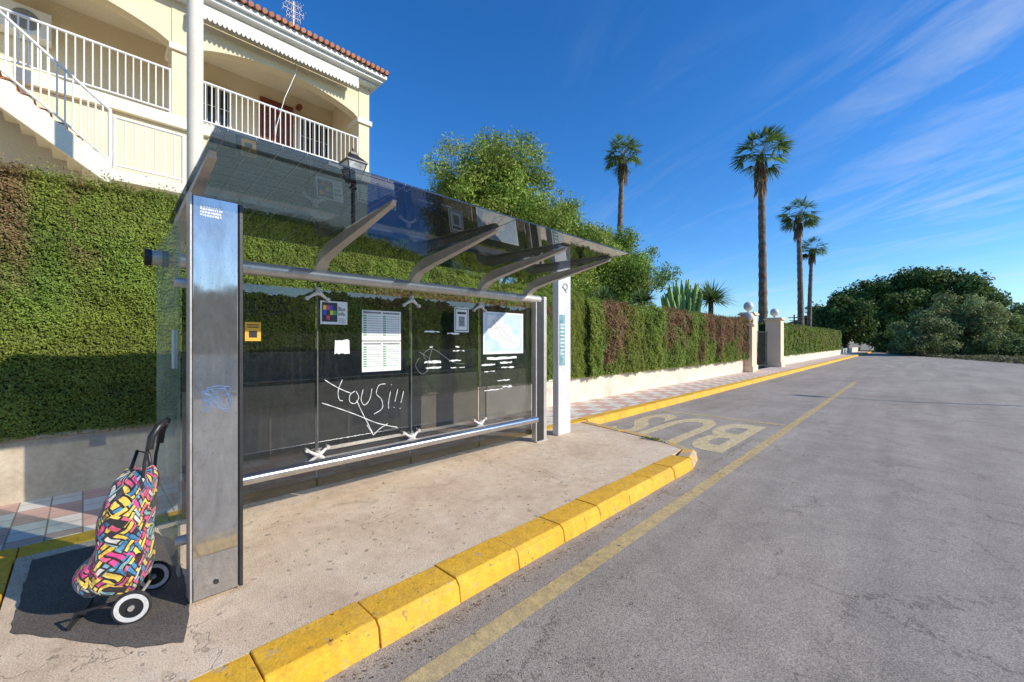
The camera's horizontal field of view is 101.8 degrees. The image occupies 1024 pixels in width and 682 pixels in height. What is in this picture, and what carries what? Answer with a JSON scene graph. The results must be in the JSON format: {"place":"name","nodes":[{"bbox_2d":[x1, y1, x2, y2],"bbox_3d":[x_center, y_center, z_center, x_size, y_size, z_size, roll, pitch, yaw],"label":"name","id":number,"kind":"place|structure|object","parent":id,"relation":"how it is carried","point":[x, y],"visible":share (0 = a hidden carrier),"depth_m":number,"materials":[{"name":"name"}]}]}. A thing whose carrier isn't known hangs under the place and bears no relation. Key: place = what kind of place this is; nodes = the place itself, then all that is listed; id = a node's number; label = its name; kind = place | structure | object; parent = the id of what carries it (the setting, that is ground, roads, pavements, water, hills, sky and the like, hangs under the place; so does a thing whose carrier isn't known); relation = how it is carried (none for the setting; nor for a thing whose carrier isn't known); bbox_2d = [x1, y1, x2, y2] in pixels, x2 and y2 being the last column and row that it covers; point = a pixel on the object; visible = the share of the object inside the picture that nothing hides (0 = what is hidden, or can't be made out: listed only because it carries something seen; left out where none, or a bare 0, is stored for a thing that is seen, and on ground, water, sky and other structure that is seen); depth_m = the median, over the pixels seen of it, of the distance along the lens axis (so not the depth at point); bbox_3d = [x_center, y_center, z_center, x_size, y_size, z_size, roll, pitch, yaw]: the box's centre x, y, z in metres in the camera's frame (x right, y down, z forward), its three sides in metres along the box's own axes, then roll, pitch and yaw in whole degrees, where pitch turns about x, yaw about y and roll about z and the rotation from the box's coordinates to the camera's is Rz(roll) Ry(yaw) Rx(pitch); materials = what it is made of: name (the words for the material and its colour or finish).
{"place":"outdoors","nodes":[
{"label":"outdoors","id":0,"kind":"place"},
{"bbox_2d":[0,351,868,550],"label":"pavement","id":1,"kind":"structure","parent":0,"point":[25,523],"depth_m":3.99,"materials":[{"name":"tile"}]},
{"bbox_2d":[739,302,758,370],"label":"gate pillar","id":2,"kind":"structure","parent":1,"relation":"on","point":[748,306],"depth_m":21.74,"materials":[{"name":"pink paint"}]},
{"bbox_2d":[757,331,766,365],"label":"entrance gate","id":3,"kind":"structure","parent":2,"relation":"attached to","point":[760,348],"depth_m":24.10,"materials":[{"name":"black metal"}]},
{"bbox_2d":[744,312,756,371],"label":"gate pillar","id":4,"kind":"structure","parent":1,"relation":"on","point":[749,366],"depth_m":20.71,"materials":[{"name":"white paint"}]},
{"bbox_2d":[246,0,1023,341],"label":"sky","id":5,"kind":"structure","parent":0,"point":[905,118],"materials":[{"name":"blue"}]},
{"bbox_2d":[323,352,1023,681],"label":"road","id":6,"kind":"structure","parent":0,"point":[881,539],"depth_m":3.18,"materials":[{"name":"grey asphalt"}]},
{"bbox_2d":[0,559,12,609],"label":"kerb","id":7,"kind":"structure","parent":6,"relation":"on","point":[6,568],"depth_m":2.74,"materials":[{"name":"yellow paint"}]},
{"bbox_2d":[0,418,586,566],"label":"kerb","id":8,"kind":"structure","parent":6,"relation":"on","point":[28,550],"depth_m":3.17,"materials":[{"name":"yellow paint"}]},
{"bbox_2d":[0,422,680,681],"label":"platform","id":9,"kind":"structure","parent":6,"relation":"on","point":[270,599],"depth_m":3.23,"materials":[{"name":"concrete"}]},
{"bbox_2d":[10,531,189,647],"bbox_3d":[-2.497,1.546,2.579,1.785,0.001,0.773,0,0,44],"label":"platform patch","id":10,"kind":"object","parent":9,"relation":"on","point":[47,587],"visible":0.72,"depth_m":2.39,"materials":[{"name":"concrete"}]},
{"bbox_2d":[66,417,171,630],"bbox_3d":[-2.239,1.005,2.405,0.410,1.088,0.380,0,0,-25],"label":"shopping trolley","id":11,"kind":"object","parent":10,"relation":"on","point":[120,561],"visible":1,"depth_m":2.31,"materials":[{"name":"fabric"}]},
{"bbox_2d":[143,125,628,603],"bbox_3d":[-0.568,0.229,4.314,1.740,2.642,4.755,0,0,44],"label":"bus shelter","id":12,"kind":"object","parent":9,"relation":"on","point":[248,393],"visible":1,"depth_m":3.85,"materials":[{"name":"glass"}]},
{"bbox_2d":[553,269,569,435],"bbox_3d":[0.836,-0.015,6.946,0.134,3.130,0.340,0,0,44],"label":"bus stop totem","id":13,"kind":"object","parent":9,"relation":"on","point":[561,356],"visible":0.87,"depth_m":6.86,"materials":[{"name":"metal"}]},
{"bbox_2d":[189,455,692,681],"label":"kerb","id":14,"kind":"structure","parent":6,"relation":"on","point":[371,624],"depth_m":2.57,"materials":[{"name":"yellow paint"}]},
{"bbox_2d":[400,382,856,681],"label":"road marking","id":15,"kind":"object","parent":6,"relation":"on","point":[499,626],"visible":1,"depth_m":2.86,"materials":[{"name":"paint"}]},
{"bbox_2d":[581,421,697,467],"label":"kerb","id":16,"kind":"structure","parent":6,"relation":"on","point":[690,454],"depth_m":6.29,"materials":[{"name":"yellow paint"}]},
{"bbox_2d":[638,435,664,442],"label":"weeds","id":17,"kind":"object","parent":16,"relation":"on","point":[645,437],"visible":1,"depth_m":6.51,"materials":[{"name":"green plant"}]},
{"bbox_2d":[612,414,765,452],"bbox_3d":[3.249,1.676,7.936,2.220,0.001,2.680,0,0,44],"label":"road lettering","id":18,"kind":"object","parent":6,"relation":"on","point":[701,443],"visible":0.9,"depth_m":7.70,"materials":[{"name":"paint"}]},
{"bbox_2d":[666,411,783,425],"bbox_3d":[4.549,1.676,9.113,2.450,0.001,0.120,0,0,44],"label":"road marking","id":19,"kind":"object","parent":6,"relation":"on","point":[725,418],"visible":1,"depth_m":9.00,"materials":[{"name":"paint"}]},
{"bbox_2d":[578,351,873,423],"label":"kerb","id":20,"kind":"structure","parent":6,"relation":"on","point":[607,416],"depth_m":11.56,"materials":[{"name":"yellow paint"}]},
{"bbox_2d":[763,308,785,366],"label":"gate pillar","id":21,"kind":"structure","parent":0,"point":[774,327],"depth_m":24.87,"materials":[{"name":"pink paint"}]},
{"bbox_2d":[757,342,1023,368],"bbox_3d":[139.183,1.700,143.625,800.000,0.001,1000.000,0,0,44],"label":"ground","id":22,"kind":"structure","parent":0,"point":[864,347],"depth_m":61.50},
{"bbox_2d":[0,0,388,199],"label":"house","id":23,"kind":"structure","parent":22,"relation":"on","point":[95,87],"depth_m":9.06,"materials":[{"name":"beige paint"}]},
{"bbox_2d":[204,80,231,128],"bbox_3d":[-7.745,-6.100,10.896,0.100,1.220,0.690,0,0,44],"label":"window","id":24,"kind":"structure","parent":23,"relation":"in","point":[208,88],"depth_m":10.91,"materials":[{"name":"white glass"}]},
{"bbox_2d":[260,96,292,146],"bbox_3d":[-6.738,-5.855,11.926,0.103,1.990,0.850,0,0,44],"label":"door","id":25,"kind":"structure","parent":23,"relation":"in","point":[263,99],"depth_m":11.87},
{"bbox_2d":[297,115,329,158],"bbox_3d":[-6.023,-6.100,12.674,0.100,1.220,0.940,0,0,44],"label":"window","id":26,"kind":"structure","parent":23,"relation":"in","point":[298,119],"depth_m":12.63,"materials":[{"name":"white glass"}]},
{"bbox_2d":[187,0,203,180],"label":"utility pole","id":27,"kind":"object","parent":22,"relation":"on","point":[195,77],"visible":0.33,"depth_m":6.04,"materials":[{"name":"metal"}]},
{"bbox_2d":[0,387,478,505],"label":"garden wall","id":28,"kind":"structure","parent":22,"relation":"on","point":[33,468],"depth_m":4.22,"materials":[{"name":"white paint"}]},
{"bbox_2d":[0,152,587,442],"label":"hedge","id":29,"kind":"object","parent":28,"relation":"on","point":[78,314],"visible":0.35,"depth_m":4.33,"materials":[{"name":"green plant"}]},
{"bbox_2d":[338,148,367,170],"bbox_3d":[-2.854,-0.952,7.473,0.383,5.004,0.383,0,0,44],"label":"street lamp","id":30,"kind":"object","parent":22,"relation":"on","point":[353,159],"visible":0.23,"depth_m":7.39,"materials":[{"name":"white glass"}]},
{"bbox_2d":[417,124,573,284],"bbox_3d":[-1.029,-4.676,22.266,7.845,12.505,8.704,0,0,-8],"label":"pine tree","id":31,"kind":"object","parent":22,"relation":"on","point":[492,180],"visible":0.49,"depth_m":19.65,"materials":[{"name":"green plant"}]},
{"bbox_2d":[512,268,592,294],"bbox_3d":[1.625,-2.017,23.262,5.507,7.242,4.789,0,0,44],"label":"pine tree","id":32,"kind":"object","parent":22,"relation":"on","point":[572,279],"visible":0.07,"depth_m":22.15,"materials":[{"name":"green plant"}]},
{"bbox_2d":[516,194,626,297],"bbox_3d":[2.881,-3.549,24.916,6.972,10.232,6.327,0,0,-17],"label":"pine tree","id":33,"kind":"object","parent":22,"relation":"on","point":[581,229],"visible":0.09,"depth_m":23.59,"materials":[{"name":"green plant"}]},
{"bbox_2d":[587,284,622,302],"bbox_3d":[3.575,-0.405,16.504,1.829,3.910,1.885,0,0,44],"label":"yucca plant","id":34,"kind":"object","parent":22,"relation":"on","point":[603,293],"visible":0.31,"depth_m":16.26,"materials":[{"name":"green plant"}]},
{"bbox_2d":[578,230,639,304],"bbox_3d":[5.064,-2.791,25.915,5.696,8.754,5.282,0,0,44],"label":"pine tree","id":35,"kind":"object","parent":22,"relation":"on","point":[622,264],"visible":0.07,"depth_m":24.52,"materials":[{"name":"green plant"}]},
{"bbox_2d":[603,132,644,235],"bbox_3d":[8.774,-7.452,32.731,3.289,18.005,3.835,0,0,6],"label":"palm tree","id":36,"kind":"object","parent":22,"relation":"on","point":[622,171],"visible":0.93,"depth_m":32.61,"materials":[{"name":"green plant"}]},
{"bbox_2d":[588,223,682,306],"bbox_3d":[7.297,-3.009,26.708,7.125,9.138,6.572,0,0,8],"label":"pine tree","id":37,"kind":"object","parent":22,"relation":"on","point":[640,266],"visible":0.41,"depth_m":25.02,"materials":[{"name":"green plant"}]},
{"bbox_2d":[531,359,743,409],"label":"garden wall","id":38,"kind":"structure","parent":22,"relation":"on","point":[585,388],"depth_m":12.87,"materials":[{"name":"white paint"}]},
{"bbox_2d":[583,294,752,377],"bbox_3d":[6.848,-0.178,16.347,1.344,2.304,15.206,0,0,44],"label":"hedge","id":39,"kind":"object","parent":38,"relation":"on","point":[623,337],"visible":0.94,"depth_m":13.24,"materials":[{"name":"green plant"}]},
{"bbox_2d":[628,284,659,306],"bbox_3d":[5.809,-0.512,18.475,1.672,4.124,1.700,0,0,44],"label":"yucca plant","id":40,"kind":"object","parent":22,"relation":"on","point":[642,297],"visible":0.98,"depth_m":18.28,"materials":[{"name":"green plant"}]},
{"bbox_2d":[661,279,702,312],"bbox_3d":[8.429,-0.752,20.513,2.024,4.626,1.104,0,0,3],"label":"cactus","id":41,"kind":"object","parent":22,"relation":"on","point":[687,297],"visible":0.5,"depth_m":20.18,"materials":[{"name":"green plant"}]},
{"bbox_2d":[695,278,735,313],"bbox_3d":[9.799,-0.828,20.447,2.606,4.755,2.607,0,0,-10],"label":"yucca plant","id":42,"kind":"object","parent":22,"relation":"on","point":[710,297],"visible":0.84,"depth_m":20.18,"materials":[{"name":"green plant"}]},
{"bbox_2d":[728,124,796,364],"bbox_3d":[15.943,-6.106,26.573,3.971,15.313,3.888,0,0,44],"label":"palm tree","id":43,"kind":"object","parent":22,"relation":"on","point":[761,170],"visible":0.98,"depth_m":26.68,"materials":[{"name":"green plant"}]},
{"bbox_2d":[788,315,796,324],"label":"utility pole","id":44,"kind":"object","parent":22,"relation":"on","point":[793,317],"visible":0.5,"depth_m":75.04,"materials":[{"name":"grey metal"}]},
{"bbox_2d":[775,196,822,324],"bbox_3d":[26.440,-5.927,38.331,3.967,14.954,3.902,0,0,44],"label":"palm tree","id":45,"kind":"object","parent":22,"relation":"on","point":[797,223],"visible":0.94,"depth_m":38.00,"materials":[{"name":"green plant"}]},
{"bbox_2d":[795,300,825,326],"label":"broadleaf tree","id":46,"kind":"object","parent":22,"relation":"on","point":[816,307],"visible":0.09,"depth_m":80.05,"materials":[{"name":"green plant"}]},
{"bbox_2d":[802,236,828,326],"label":"palm tree","id":47,"kind":"object","parent":22,"relation":"on","point":[811,255],"visible":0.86,"depth_m":49.86,"materials":[{"name":"green plant"}]},
{"bbox_2d":[784,347,859,363],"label":"garden wall","id":48,"kind":"structure","parent":22,"relation":"on","point":[788,359],"depth_m":35.87,"materials":[{"name":"white paint"}]},
{"bbox_2d":[758,322,842,355],"bbox_3d":[26.519,-0.156,36.709,1.370,2.365,30.716,0,0,44],"label":"hedge","id":49,"kind":"object","parent":48,"relation":"on","point":[800,339],"visible":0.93,"depth_m":31.88,"materials":[{"name":"green plant"}]},
{"bbox_2d":[812,293,880,347],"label":"broadleaf tree","id":50,"kind":"object","parent":22,"relation":"on","point":[846,317],"visible":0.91,"depth_m":60.21,"materials":[{"name":"green plant"}]},
{"bbox_2d":[825,274,933,350],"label":"broadleaf tree","id":51,"kind":"object","parent":22,"relation":"on","point":[889,300],"visible":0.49,"depth_m":67.75,"materials":[{"name":"green plant"}]},
{"bbox_2d":[871,329,907,351],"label":"bush","id":52,"kind":"object","parent":22,"relation":"on","point":[885,337],"visible":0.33,"depth_m":62.65,"materials":[{"name":"green plant"}]},
{"bbox_2d":[879,265,968,324],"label":"broadleaf tree","id":53,"kind":"object","parent":22,"relation":"on","point":[920,277],"visible":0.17,"depth_m":67.12,"materials":[{"name":"green plant"}]},
{"bbox_2d":[885,310,964,355],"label":"bush","id":54,"kind":"object","parent":22,"relation":"on","point":[920,332],"visible":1,"depth_m":45.80,"materials":[{"name":"green plant"}]},
{"bbox_2d":[886,350,1023,363],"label":"ground cover","id":55,"kind":"object","parent":22,"relation":"on","point":[1015,359],"visible":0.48,"depth_m":39.69,"materials":[{"name":"green plant"}]},
{"bbox_2d":[905,290,1013,353],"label":"bush","id":56,"kind":"object","parent":22,"relation":"on","point":[976,317],"visible":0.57,"depth_m":47.85,"materials":[{"name":"green plant"}]},
{"bbox_2d":[924,269,1013,344],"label":"broadleaf tree","id":57,"kind":"object","parent":22,"relation":"on","point":[978,284],"visible":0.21,"depth_m":63.45,"materials":[{"name":"green plant"}]},
{"bbox_2d":[961,330,1023,355],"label":"bush","id":58,"kind":"object","parent":22,"relation":"on","point":[991,343],"visible":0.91,"depth_m":43.25,"materials":[{"name":"green plant"}]},
{"bbox_2d":[998,331,1023,353],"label":"bush","id":59,"kind":"object","parent":22,"relation":"on","point":[1022,334],"visible":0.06,"depth_m":45.11,"materials":[{"name":"green plant"}]},
{"bbox_2d":[1001,311,1023,336],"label":"bush","id":60,"kind":"object","parent":22,"relation":"on","point":[1015,322],"visible":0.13,"depth_m":50.13,"materials":[{"name":"green plant"}]},
{"bbox_2d":[1005,302,1023,316],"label":"broadleaf tree","id":61,"kind":"object","parent":22,"relation":"on","point":[1013,308],"visible":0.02,"depth_m":84.12,"materials":[{"name":"green plant"}]},
{"bbox_2d":[1007,306,1023,336],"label":"bush","id":62,"kind":"object","parent":22,"relation":"on","point":[1021,311],"visible":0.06,"depth_m":61.43,"materials":[{"name":"green plant"}]}
]}

